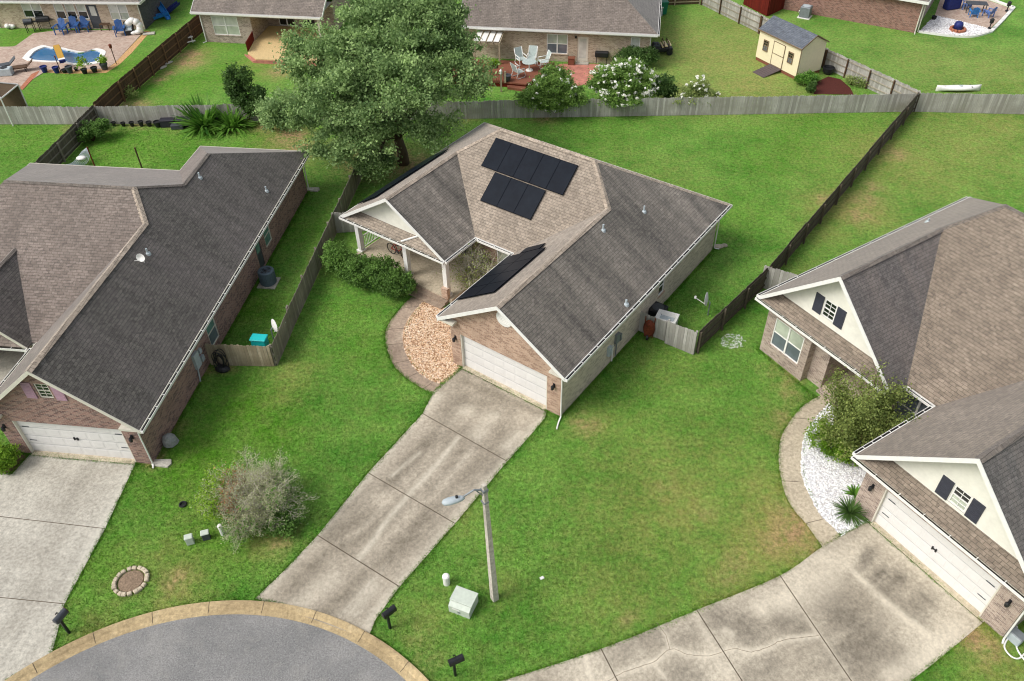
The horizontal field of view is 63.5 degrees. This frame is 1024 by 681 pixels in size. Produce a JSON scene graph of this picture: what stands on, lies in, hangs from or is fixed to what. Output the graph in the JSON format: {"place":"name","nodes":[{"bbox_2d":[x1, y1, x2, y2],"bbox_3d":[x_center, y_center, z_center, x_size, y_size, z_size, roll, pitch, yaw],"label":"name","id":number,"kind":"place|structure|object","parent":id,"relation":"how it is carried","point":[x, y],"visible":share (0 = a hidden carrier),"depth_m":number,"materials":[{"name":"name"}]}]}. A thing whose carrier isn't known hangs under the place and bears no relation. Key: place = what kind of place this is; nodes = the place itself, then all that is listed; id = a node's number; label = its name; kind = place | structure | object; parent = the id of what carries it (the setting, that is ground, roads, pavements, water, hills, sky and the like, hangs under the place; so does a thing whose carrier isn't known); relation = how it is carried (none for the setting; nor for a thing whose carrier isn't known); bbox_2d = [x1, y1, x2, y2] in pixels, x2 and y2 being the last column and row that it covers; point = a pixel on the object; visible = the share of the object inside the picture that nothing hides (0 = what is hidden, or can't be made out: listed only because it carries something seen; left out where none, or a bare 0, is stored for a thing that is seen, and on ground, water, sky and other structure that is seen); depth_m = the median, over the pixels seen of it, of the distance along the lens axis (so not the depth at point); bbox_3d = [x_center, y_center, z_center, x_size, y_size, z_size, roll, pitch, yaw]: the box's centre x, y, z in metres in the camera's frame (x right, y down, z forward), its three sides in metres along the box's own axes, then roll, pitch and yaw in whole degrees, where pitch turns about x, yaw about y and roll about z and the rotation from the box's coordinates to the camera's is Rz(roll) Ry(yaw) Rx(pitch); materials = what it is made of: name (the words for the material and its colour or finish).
{"place":"outdoors","nodes":[
{"label":"outdoors","id":0,"kind":"place"},
{"bbox_2d":[4,454,27,472],"bbox_3d":[-22.645,5.359,36.016,2.800,0.112,1.400,4,42,6],"label":"planting bed","id":1,"kind":"object","parent":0,"point":[19,459],"visible":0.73,"depth_m":36.01,"materials":[{"name":"brown soil"}]},
{"bbox_2d":[0,442,21,474],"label":"shrub","id":2,"kind":"object","parent":1,"relation":"on","point":[8,456],"visible":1,"depth_m":35.21,"materials":[{"name":"green plant"}]},
{"bbox_2d":[0,455,135,680],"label":"driveway","id":3,"kind":"structure","parent":0,"point":[55,513],"depth_m":33.03,"materials":[{"name":"concrete"}]},
{"bbox_2d":[0,30,143,86],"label":"patio","id":4,"kind":"structure","parent":0,"point":[121,43],"depth_m":69.79,"materials":[{"name":"beige concrete"}]},
{"bbox_2d":[22,45,105,64],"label":"swimming pool","id":5,"kind":"structure","parent":4,"relation":"in","point":[42,53],"depth_m":68.51,"materials":[{"name":"blue liquid"}]},
{"bbox_2d":[125,17,143,34],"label":"inflatable float","id":6,"kind":"object","parent":4,"relation":"on","point":[130,21],"visible":1,"depth_m":70.89,"materials":[{"name":"white paint"}]},
{"bbox_2d":[46,31,149,73],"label":"path","id":7,"kind":"structure","parent":0,"point":[130,50],"depth_m":67.41,"materials":[{"name":"concrete"}]},
{"bbox_2d":[29,614,405,680],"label":"road","id":8,"kind":"structure","parent":0,"point":[235,647],"depth_m":29.21,"materials":[{"name":"grey asphalt"}]},
{"bbox_2d":[255,369,546,632],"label":"driveway","id":9,"kind":"structure","parent":0,"point":[377,537],"depth_m":34.01,"materials":[{"name":"concrete"}]},
{"bbox_2d":[385,296,441,391],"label":"path","id":10,"kind":"structure","parent":0,"point":[395,344],"depth_m":41.10,"materials":[{"name":"concrete"}]},
{"bbox_2d":[402,302,459,382],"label":"pebbles","id":11,"kind":"object","parent":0,"point":[418,346],"visible":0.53,"depth_m":41.16,"materials":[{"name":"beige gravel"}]},
{"bbox_2d":[436,236,504,291],"bbox_3d":[-2.113,-3.598,43.176,4.582,3.820,4.291,6,42,8],"label":"dry bush","id":12,"kind":"object","parent":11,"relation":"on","point":[473,272],"visible":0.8,"depth_m":43.11,"materials":[{"name":"green plant"}]},
{"bbox_2d":[0,0,1023,680],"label":"lawn","id":13,"kind":"structure","parent":0,"point":[716,50],"depth_m":39.34,"materials":[{"name":"green plant"}]},
{"bbox_2d":[0,82,27,125],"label":"gazebo","id":14,"kind":"object","parent":13,"relation":"on","point":[11,94],"visible":0.86,"depth_m":60.01,"materials":[{"name":"wood"}]},
{"bbox_2d":[0,106,97,123],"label":"wooden fence","id":15,"kind":"object","parent":13,"relation":"on","point":[48,115],"visible":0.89,"depth_m":58.84,"materials":[{"name":"grey wood"}]},
{"bbox_2d":[52,607,70,633],"bbox_3d":[-16.011,10.104,29.670,0.221,1.224,0.527,14,44,16],"label":"mailbox","id":16,"kind":"object","parent":13,"relation":"on","point":[60,615],"visible":1,"depth_m":29.36,"materials":[{"name":"black metal"}]},
{"bbox_2d":[33,105,98,163],"bbox_3d":[-30.387,-10.383,52.464,0.505,1.550,17.037,4,42,6],"label":"wooden fence","id":17,"kind":"object","parent":13,"relation":"on","point":[63,147],"visible":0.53,"depth_m":55.49,"materials":[{"name":"wood"}]},
{"bbox_2d":[0,0,174,29],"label":"brick house","id":18,"kind":"structure","parent":13,"relation":"on","point":[95,13],"depth_m":71.75,"materials":[{"name":"brown brick"}]},
{"bbox_2d":[20,4,43,17],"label":"window","id":19,"kind":"structure","parent":18,"relation":"in","point":[30,10],"depth_m":71.84,"materials":[{"name":"glass"}]},
{"bbox_2d":[85,5,101,27],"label":"back door","id":20,"kind":"structure","parent":18,"relation":"in","point":[93,13],"depth_m":71.78,"materials":[{"name":"grey metal"}]},
{"bbox_2d":[107,5,129,19],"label":"window","id":21,"kind":"structure","parent":18,"relation":"in","point":[120,12],"depth_m":71.42,"materials":[{"name":"glass"}]},
{"bbox_2d":[75,117,114,143],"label":"shrub","id":22,"kind":"object","parent":13,"relation":"on","point":[99,127],"visible":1,"depth_m":56.70,"materials":[{"name":"green plant"}]},
{"bbox_2d":[111,565,149,596],"bbox_3d":[-14.491,9.132,31.480,1.369,0.148,1.303,-15,44,-15],"label":"ring","id":23,"kind":"object","parent":13,"relation":"on","point":[129,582],"visible":1,"depth_m":31.44,"materials":[{"name":"stone"}]},
{"bbox_2d":[93,15,202,117],"bbox_3d":[-27.615,-23.696,67.101,0.392,1.641,22.929,5,42,7],"label":"wooden fence","id":24,"kind":"object","parent":13,"relation":"on","point":[148,67],"visible":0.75,"depth_m":64.71,"materials":[{"name":"brown wood"}]},
{"bbox_2d":[0,146,312,467],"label":"brick house","id":25,"kind":"structure","parent":13,"relation":"on","point":[124,292],"depth_m":39.03,"materials":[{"name":"brown brick"}]},
{"bbox_2d":[34,384,53,397],"bbox_3d":[-18.852,2.007,33.381,0.600,0.810,0.060,4,42,6],"label":"window","id":26,"kind":"structure","parent":25,"relation":"in","point":[43,390],"depth_m":33.38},
{"bbox_2d":[16,421,133,458],"bbox_3d":[-18.668,4.219,35.501,4.880,2.100,0.100,4,42,6],"label":"garage door","id":27,"kind":"structure","parent":25,"relation":"in","point":[41,436],"depth_m":35.54,"materials":[{"name":"grey metal"}]},
{"bbox_2d":[206,318,218,344],"bbox_3d":[-14.689,-0.496,40.454,0.060,1.500,0.950,4,42,6],"label":"window","id":28,"kind":"structure","parent":25,"relation":"in","point":[213,334],"depth_m":40.61,"materials":[{"name":"glass"}]},
{"bbox_2d":[151,459,171,467],"bbox_3d":[-15.116,5.304,35.775,0.850,0.100,0.440,3,42,4],"label":"splash block","id":29,"kind":"object","parent":13,"relation":"on","point":[164,463],"depth_m":35.73,"materials":[{"name":"concrete"}]},
{"bbox_2d":[162,433,178,447],"bbox_3d":[-15.062,4.347,36.402,0.634,0.640,0.607,16,45,18],"label":"boulder","id":30,"kind":"object","parent":13,"relation":"on","point":[170,440],"visible":1,"depth_m":36.23,"materials":[{"name":"stone"}]},
{"bbox_2d":[171,92,233,138],"bbox_3d":[-21.604,-15.921,58.017,4.690,2.301,4.952,19,46,21],"label":"palm plant","id":31,"kind":"object","parent":13,"relation":"on","point":[197,120],"visible":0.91,"depth_m":57.89,"materials":[{"name":"green plant"}]},
{"bbox_2d":[5,600,428,680],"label":"kerb","id":32,"kind":"structure","parent":13,"relation":"on","point":[401,665],"depth_m":29.98,"materials":[{"name":"concrete"}]},
{"bbox_2d":[211,349,229,372],"bbox_3d":[-13.979,0.982,39.648,0.760,1.338,0.526,4,42,6],"label":"garden hose","id":33,"kind":"object","parent":13,"relation":"on","point":[222,368],"visible":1,"depth_m":39.75,"materials":[{"name":"black rubber"}]},
{"bbox_2d":[95,104,362,123],"bbox_3d":[-19.154,-16.144,58.646,20.517,1.450,0.181,-1,42,1],"label":"wooden fence","id":34,"kind":"object","parent":13,"relation":"on","point":[125,114],"visible":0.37,"depth_m":58.56,"materials":[{"name":"grey wood"}]},
{"bbox_2d":[207,101,258,140],"bbox_3d":[-19.648,-15.689,58.042,4.076,1.912,4.103,-1,42,0],"label":"palm plant","id":35,"kind":"object","parent":13,"relation":"on","point":[233,122],"visible":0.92,"depth_m":57.96,"materials":[{"name":"green plant"}]},
{"bbox_2d":[205,343,274,365],"bbox_3d":[-13.098,0.675,39.862,3.130,1.399,0.164,1,42,3],"label":"wooden fence","id":36,"kind":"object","parent":13,"relation":"on","point":[239,355],"depth_m":39.77,"materials":[{"name":"beige wood"}]},
{"bbox_2d":[219,61,267,121],"bbox_3d":[-18.565,-17.116,57.706,3.297,4.277,2.775,-1,42,0],"label":"tall shrub","id":37,"kind":"object","parent":13,"relation":"on","point":[237,88],"visible":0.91,"depth_m":57.27,"materials":[{"name":"green plant"}]},
{"bbox_2d":[187,443,317,553],"bbox_3d":[-10.336,6.163,33.034,4.874,3.480,4.260,27,49,28],"label":"dead bush","id":38,"kind":"object","parent":13,"relation":"on","point":[251,499],"visible":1,"depth_m":32.59,"materials":[{"name":"grey plant"}]},
{"bbox_2d":[249,333,268,346],"bbox_3d":[-12.332,0.192,40.616,0.800,0.980,0.520,4,42,6],"label":"storage bin","id":39,"kind":"object","parent":13,"relation":"on","point":[262,340],"visible":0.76,"depth_m":40.29,"materials":[{"name":"teal plastic"}]},
{"bbox_2d":[257,266,280,288],"bbox_3d":[-13.251,-3.457,44.820,1.000,0.936,1.000,4,42,6],"label":"air conditioner","id":40,"kind":"object","parent":13,"relation":"on","point":[268,279],"visible":1,"depth_m":44.63,"materials":[{"name":"grey metal"}]},
{"bbox_2d":[190,0,353,43],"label":"brick house","id":41,"kind":"structure","parent":13,"relation":"on","point":[231,21],"depth_m":68.07,"materials":[{"name":"brown brick"}]},
{"bbox_2d":[210,16,241,36],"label":"window","id":42,"kind":"structure","parent":41,"relation":"in","point":[222,25],"depth_m":68.86,"materials":[{"name":"glass"}]},
{"bbox_2d":[245,26,328,65],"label":"deck","id":43,"kind":"structure","parent":13,"relation":"on","point":[260,50],"depth_m":68.18,"materials":[{"name":"brown wood"}]},
{"bbox_2d":[269,106,387,365],"bbox_3d":[-10.203,-7.763,49.097,0.221,1.474,25.312,3,42,5],"label":"wooden fence","id":44,"kind":"object","parent":13,"relation":"on","point":[296,305],"visible":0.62,"depth_m":44.17,"materials":[{"name":"grey wood"}]},
{"bbox_2d":[318,239,365,281],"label":"shrub","id":45,"kind":"object","parent":13,"relation":"on","point":[333,256],"visible":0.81,"depth_m":44.58,"materials":[{"name":"green plant"}]},
{"bbox_2d":[331,212,364,232],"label":"wooden fence","id":46,"kind":"object","parent":13,"relation":"on","point":[341,226],"visible":0.24,"depth_m":48.27,"materials":[{"name":"wood"}]},
{"bbox_2d":[340,252,382,289],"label":"shrub","id":47,"kind":"object","parent":13,"relation":"on","point":[358,274],"visible":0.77,"depth_m":43.88,"materials":[{"name":"green plant"}]},
{"bbox_2d":[250,0,502,187],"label":"oak tree","id":48,"kind":"object","parent":13,"relation":"on","point":[354,61],"visible":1,"depth_m":48.68,"materials":[{"name":"green plant"}]},
{"bbox_2d":[368,253,404,295],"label":"shrub","id":49,"kind":"object","parent":13,"relation":"on","point":[386,267],"visible":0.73,"depth_m":43.68,"materials":[{"name":"green plant"}]},
{"bbox_2d":[381,604,396,628],"bbox_3d":[-4.344,9.922,29.575,0.527,1.224,0.221,-32,50,-30],"label":"mailbox","id":50,"kind":"object","parent":13,"relation":"on","point":[388,612],"visible":1,"depth_m":29.23,"materials":[{"name":"black metal"}]},
{"bbox_2d":[381,270,417,300],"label":"shrub","id":51,"kind":"object","parent":13,"relation":"on","point":[404,283],"visible":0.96,"depth_m":43.33,"materials":[{"name":"green plant"}]},
{"bbox_2d":[448,654,464,676],"bbox_3d":[-1.879,11.098,28.207,0.527,1.224,0.221,-18,45,-18],"label":"mailbox","id":52,"kind":"object","parent":13,"relation":"on","point":[455,660],"visible":1,"depth_m":27.84,"materials":[{"name":"black metal"}]},
{"bbox_2d":[448,585,477,618],"bbox_3d":[-1.781,9.583,30.305,0.886,0.570,0.807,15,45,17],"label":"transformer box","id":53,"kind":"object","parent":13,"relation":"on","point":[463,602],"visible":1,"depth_m":30.10,"materials":[{"name":"white metal"}]},
{"bbox_2d":[442,483,498,601],"bbox_3d":[-1.361,7.241,28.351,1.671,6.850,0.315,-12,43,-11],"label":"street lamp","id":54,"kind":"object","parent":13,"relation":"on","point":[456,499],"visible":1,"depth_m":27.78,"materials":[{"name":"metal"}]},
{"bbox_2d":[453,59,554,91],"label":"deck","id":55,"kind":"structure","parent":13,"relation":"on","point":[515,83],"depth_m":63.11,"materials":[{"name":"brown wood"}]},
{"bbox_2d":[473,31,503,63],"bbox_3d":[-1.822,-22.939,64.888,2.373,1.800,2.100,5,42,7],"label":"pergola","id":56,"kind":"object","parent":55,"relation":"on","point":[485,34],"visible":0.77,"depth_m":64.14,"materials":[{"name":"white paint"}]},
{"bbox_2d":[339,122,732,428],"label":"brick house","id":57,"kind":"structure","parent":13,"relation":"on","point":[597,257],"depth_m":41.42,"materials":[{"name":"brown brick"}]},
{"bbox_2d":[463,336,545,404],"bbox_3d":[-0.312,1.321,38.251,4.895,2.100,0.058,25,48,26],"label":"garage door","id":58,"kind":"structure","parent":57,"relation":"in","point":[513,374],"depth_m":38.27,"materials":[{"name":"grey metal"}]},
{"bbox_2d":[513,59,590,114],"bbox_3d":[2.808,-17.600,58.130,5.522,3.716,3.949,-1,42,0],"label":"flowering bush","id":59,"kind":"object","parent":13,"relation":"on","point":[545,92],"visible":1,"depth_m":57.29,"materials":[{"name":"green plant"}]},
{"bbox_2d":[461,0,661,65],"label":"brick house","id":60,"kind":"structure","parent":13,"relation":"on","point":[582,31],"depth_m":64.43,"materials":[{"name":"brown brick"}]},
{"bbox_2d":[546,34,567,54],"bbox_3d":[3.544,-23.245,64.992,1.770,1.636,0.130,5,42,7],"label":"window","id":61,"kind":"structure","parent":60,"relation":"in","point":[557,44],"depth_m":64.99,"materials":[{"name":"glass"}]},
{"bbox_2d":[577,37,588,60],"bbox_3d":[5.552,-22.873,64.949,0.840,1.930,0.060,5,42,7],"label":"back door","id":62,"kind":"structure","parent":60,"relation":"in","point":[582,48],"depth_m":64.95,"materials":[{"name":"wood"}]},
{"bbox_2d":[584,49,659,108],"bbox_3d":[7.809,-17.968,58.337,5.518,3.815,4.152,-1,42,0],"label":"flowering bush","id":63,"kind":"object","parent":13,"relation":"on","point":[605,81],"visible":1,"depth_m":57.67,"materials":[{"name":"green plant"}]},
{"bbox_2d":[611,44,660,66],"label":"round shrub","id":64,"kind":"object","parent":13,"relation":"on","point":[651,56],"visible":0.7,"depth_m":63.66,"materials":[{"name":"green plant"}]},
{"bbox_2d":[643,316,655,339],"bbox_3d":[6.726,-0.552,40.781,0.600,1.287,0.405,14,44,17],"label":"wheelbarrow","id":65,"kind":"object","parent":13,"relation":"on","point":[649,328],"visible":1,"depth_m":40.68,"materials":[{"name":"metal"}]},
{"bbox_2d":[638,311,667,340],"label":"fence gate","id":66,"kind":"structure","parent":13,"relation":"on","point":[660,328],"depth_m":40.85,"materials":[{"name":"wood"}]},
{"bbox_2d":[387,93,919,119],"bbox_3d":[9.748,-16.492,58.320,37.293,1.419,0.182,-1,42,1],"label":"wooden fence","id":67,"kind":"object","parent":13,"relation":"on","point":[898,102],"visible":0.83,"depth_m":58.30,"materials":[{"name":"grey wood"}]},
{"bbox_2d":[648,301,667,316],"bbox_3d":[7.381,-1.411,42.054,0.800,0.825,0.800,25,48,26],"label":"barbecue grill","id":68,"kind":"object","parent":13,"relation":"on","point":[655,307],"visible":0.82,"depth_m":41.77,"materials":[{"name":"black metal"}]},
{"bbox_2d":[651,38,672,55],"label":"utility cart","id":69,"kind":"object","parent":13,"relation":"on","point":[667,48],"visible":0.82,"depth_m":66.11,"materials":[{"name":"black metal"}]},
{"bbox_2d":[652,71,679,103],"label":"shrub","id":70,"kind":"object","parent":13,"relation":"on","point":[668,84],"visible":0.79,"depth_m":58.51,"materials":[{"name":"green plant"}]},
{"bbox_2d":[655,309,679,329],"bbox_3d":[7.701,-0.856,41.367,1.054,0.950,0.782,17,45,19],"label":"plastic tub","id":71,"kind":"object","parent":13,"relation":"on","point":[667,315],"visible":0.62,"depth_m":41.23,"materials":[{"name":"white plastic"}]},
{"bbox_2d":[664,319,697,354],"bbox_3d":[8.205,-0.174,40.183,1.562,1.504,0.163,24,48,26],"label":"wooden fence","id":72,"kind":"object","parent":13,"relation":"on","point":[683,337],"visible":1,"depth_m":40.12,"materials":[{"name":"grey wood"}]},
{"bbox_2d":[669,75,723,105],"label":"flowering bush","id":73,"kind":"object","parent":13,"relation":"on","point":[698,87],"visible":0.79,"depth_m":58.24,"materials":[{"name":"green plant"}]},
{"bbox_2d":[743,0,784,15],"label":"red garden shed","id":74,"kind":"object","parent":13,"relation":"on","point":[766,7],"visible":1,"depth_m":72.31,"materials":[{"name":"wood"}]},
{"bbox_2d":[763,265,796,288],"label":"wooden fence","id":75,"kind":"object","parent":13,"relation":"on","point":[771,280],"visible":0.58,"depth_m":43.22,"materials":[{"name":"wood"}]},
{"bbox_2d":[753,16,829,79],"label":"garden shed","id":76,"kind":"structure","parent":13,"relation":"on","point":[787,48],"depth_m":62.65,"materials":[{"name":"beige wood"}]},
{"bbox_2d":[770,42,784,68],"bbox_3d":[20.312,-21.801,63.249,0.033,1.750,1.121,-22,46,-21],"label":"door","id":77,"kind":"structure","parent":76,"relation":"in","point":[778,49],"depth_m":63.24,"materials":[{"name":"wood"}]},
{"bbox_2d":[797,4,812,19],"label":"air conditioner","id":78,"kind":"object","parent":13,"relation":"on","point":[805,11],"visible":1,"depth_m":71.25,"materials":[{"name":"grey metal"}]},
{"bbox_2d":[793,70,821,85],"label":"shrub","id":79,"kind":"object","parent":13,"relation":"on","point":[807,78],"visible":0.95,"depth_m":61.44,"materials":[{"name":"green plant"}]},
{"bbox_2d":[696,93,919,353],"bbox_3d":[18.868,-8.252,48.897,0.578,1.478,31.466,27,49,28],"label":"wooden fence","id":80,"kind":"object","parent":13,"relation":"on","point":[725,315],"visible":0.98,"depth_m":46.14,"materials":[{"name":"wood"}]},
{"bbox_2d":[700,0,920,94],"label":"wooden fence","id":81,"kind":"object","parent":13,"relation":"on","point":[880,83],"visible":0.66,"depth_m":62.78,"materials":[{"name":"grey wood"}]},
{"bbox_2d":[814,77,853,94],"bbox_3d":[23.626,-18.977,61.837,2.960,0.130,3.094,-1,42,0],"label":"planting bed","id":82,"kind":"object","parent":13,"relation":"on","point":[831,85],"visible":0.81,"depth_m":61.54,"materials":[{"name":"soil"}]},
{"bbox_2d":[844,74,869,87],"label":"dry shrub","id":83,"kind":"object","parent":13,"relation":"on","point":[852,80],"visible":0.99,"depth_m":61.39,"materials":[{"name":"green plant"}]},
{"bbox_2d":[783,0,933,34],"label":"brick house","id":84,"kind":"structure","parent":13,"relation":"on","point":[905,15],"depth_m":69.64,"materials":[{"name":"brown brick"}]},
{"bbox_2d":[755,196,1023,643],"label":"brick house","id":85,"kind":"structure","parent":13,"relation":"on","point":[930,307],"depth_m":33.57,"materials":[{"name":"brown"}]},
{"bbox_2d":[768,318,804,366],"bbox_3d":[12.834,0.052,38.660,0.130,1.710,1.870,-23,46,-23],"label":"window","id":86,"kind":"structure","parent":85,"relation":"in","point":[787,341],"depth_m":38.70,"materials":[{"name":"white glass"}]},
{"bbox_2d":[821,299,837,322],"bbox_3d":[13.775,-1.311,35.875,0.060,0.930,0.670,-23,46,-23],"label":"window","id":87,"kind":"structure","parent":85,"relation":"in","point":[829,310],"depth_m":35.90,"materials":[{"name":"white paint"}]},
{"bbox_2d":[894,391,927,420],"bbox_3d":[17.006,3.132,34.978,0.130,1.840,2.000,-23,46,-23],"label":"window","id":88,"kind":"structure","parent":85,"relation":"in","point":[919,406],"depth_m":35.04,"materials":[{"name":"glass"}]},
{"bbox_2d":[875,491,999,612],"bbox_3d":[15.664,7.743,30.715,0.100,2.100,4.880,-23,46,-23],"label":"garage door","id":89,"kind":"structure","parent":85,"relation":"in","point":[969,580],"depth_m":30.66,"materials":[{"name":"grey metal"}]},
{"bbox_2d":[948,485,972,512],"bbox_3d":[15.517,5.461,28.635,0.060,0.900,0.670,-23,46,-23],"label":"window","id":90,"kind":"structure","parent":85,"relation":"in","point":[959,498],"depth_m":28.65,"materials":[{"name":"white paint"}]},
{"bbox_2d":[921,15,989,34],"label":"gravel","id":91,"kind":"structure","parent":13,"relation":"on","point":[947,20],"depth_m":69.50,"materials":[{"name":"white gravel"}]},
{"bbox_2d":[949,21,966,32],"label":"fire pit","id":92,"kind":"object","parent":91,"relation":"on","point":[957,27],"visible":1,"depth_m":68.73,"materials":[{"name":"metal"}]},
{"bbox_2d":[935,84,981,90],"bbox_3d":[32.733,-18.499,60.724,3.240,0.559,0.740,-1,42,1],"label":"kayak","id":93,"kind":"object","parent":13,"relation":"on","point":[969,87],"visible":1,"depth_m":60.53,"materials":[{"name":"white paint"}]},
{"bbox_2d":[918,0,1015,37],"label":"stone edging","id":94,"kind":"object","parent":13,"relation":"on","point":[1001,20],"visible":1,"depth_m":68.63,"materials":[{"name":"white stone"}]},
{"bbox_2d":[915,92,1023,113],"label":"wooden fence","id":95,"kind":"object","parent":13,"relation":"on","point":[988,103],"visible":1,"depth_m":57.76,"materials":[{"name":"grey wood"}]},
{"bbox_2d":[1005,626,1023,646],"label":"hose box","id":96,"kind":"object","parent":13,"relation":"on","point":[1015,636],"visible":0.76,"depth_m":28.86,"materials":[{"name":"grey plastic"}]},
{"bbox_2d":[556,64,598,86],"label":"patio","id":97,"kind":"structure","parent":0,"point":[580,76],"depth_m":64.34,"materials":[{"name":"brick"}]},
{"bbox_2d":[505,520,983,680],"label":"driveway","id":98,"kind":"structure","parent":0,"point":[866,602],"depth_m":29.50,"materials":[{"name":"concrete"}]},
{"bbox_2d":[779,395,838,545],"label":"path","id":99,"kind":"structure","parent":0,"point":[801,502],"depth_m":34.86,"materials":[{"name":"concrete"}]},
{"bbox_2d":[800,404,866,536],"bbox_3d":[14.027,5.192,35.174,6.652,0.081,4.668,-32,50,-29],"label":"gravel","id":100,"kind":"structure","parent":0,"point":[812,478],"depth_m":34.52,"materials":[{"name":"white gravel"}]},
{"bbox_2d":[803,414,863,466],"bbox_3d":[13.728,4.380,35.102,2.852,1.535,1.806,32,52,31],"label":"shrub","id":101,"kind":"object","parent":100,"relation":"on","point":[829,451],"visible":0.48,"depth_m":34.92,"materials":[{"name":"green plant"}]},
{"bbox_2d":[831,494,868,530],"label":"yucca","id":102,"kind":"object","parent":100,"relation":"on","point":[850,510],"visible":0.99,"depth_m":33.00,"materials":[{"name":"green plant"}]},
{"bbox_2d":[812,359,928,466],"bbox_3d":[14.530,2.905,34.061,4.038,4.925,4.080,-1,42,0],"label":"tree","id":103,"kind":"object","parent":100,"relation":"on","point":[861,420],"visible":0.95,"depth_m":33.71,"materials":[{"name":"green plant"}]},
{"bbox_2d":[935,0,1009,27],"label":"patio","id":104,"kind":"structure","parent":0,"point":[959,14],"depth_m":71.61,"materials":[{"name":"beige concrete"}]},
{"bbox_2d":[942,0,962,9],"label":"covered grill","id":105,"kind":"object","parent":104,"relation":"on","point":[951,4],"visible":1,"depth_m":72.07,"materials":[{"name":"blue fabric"}]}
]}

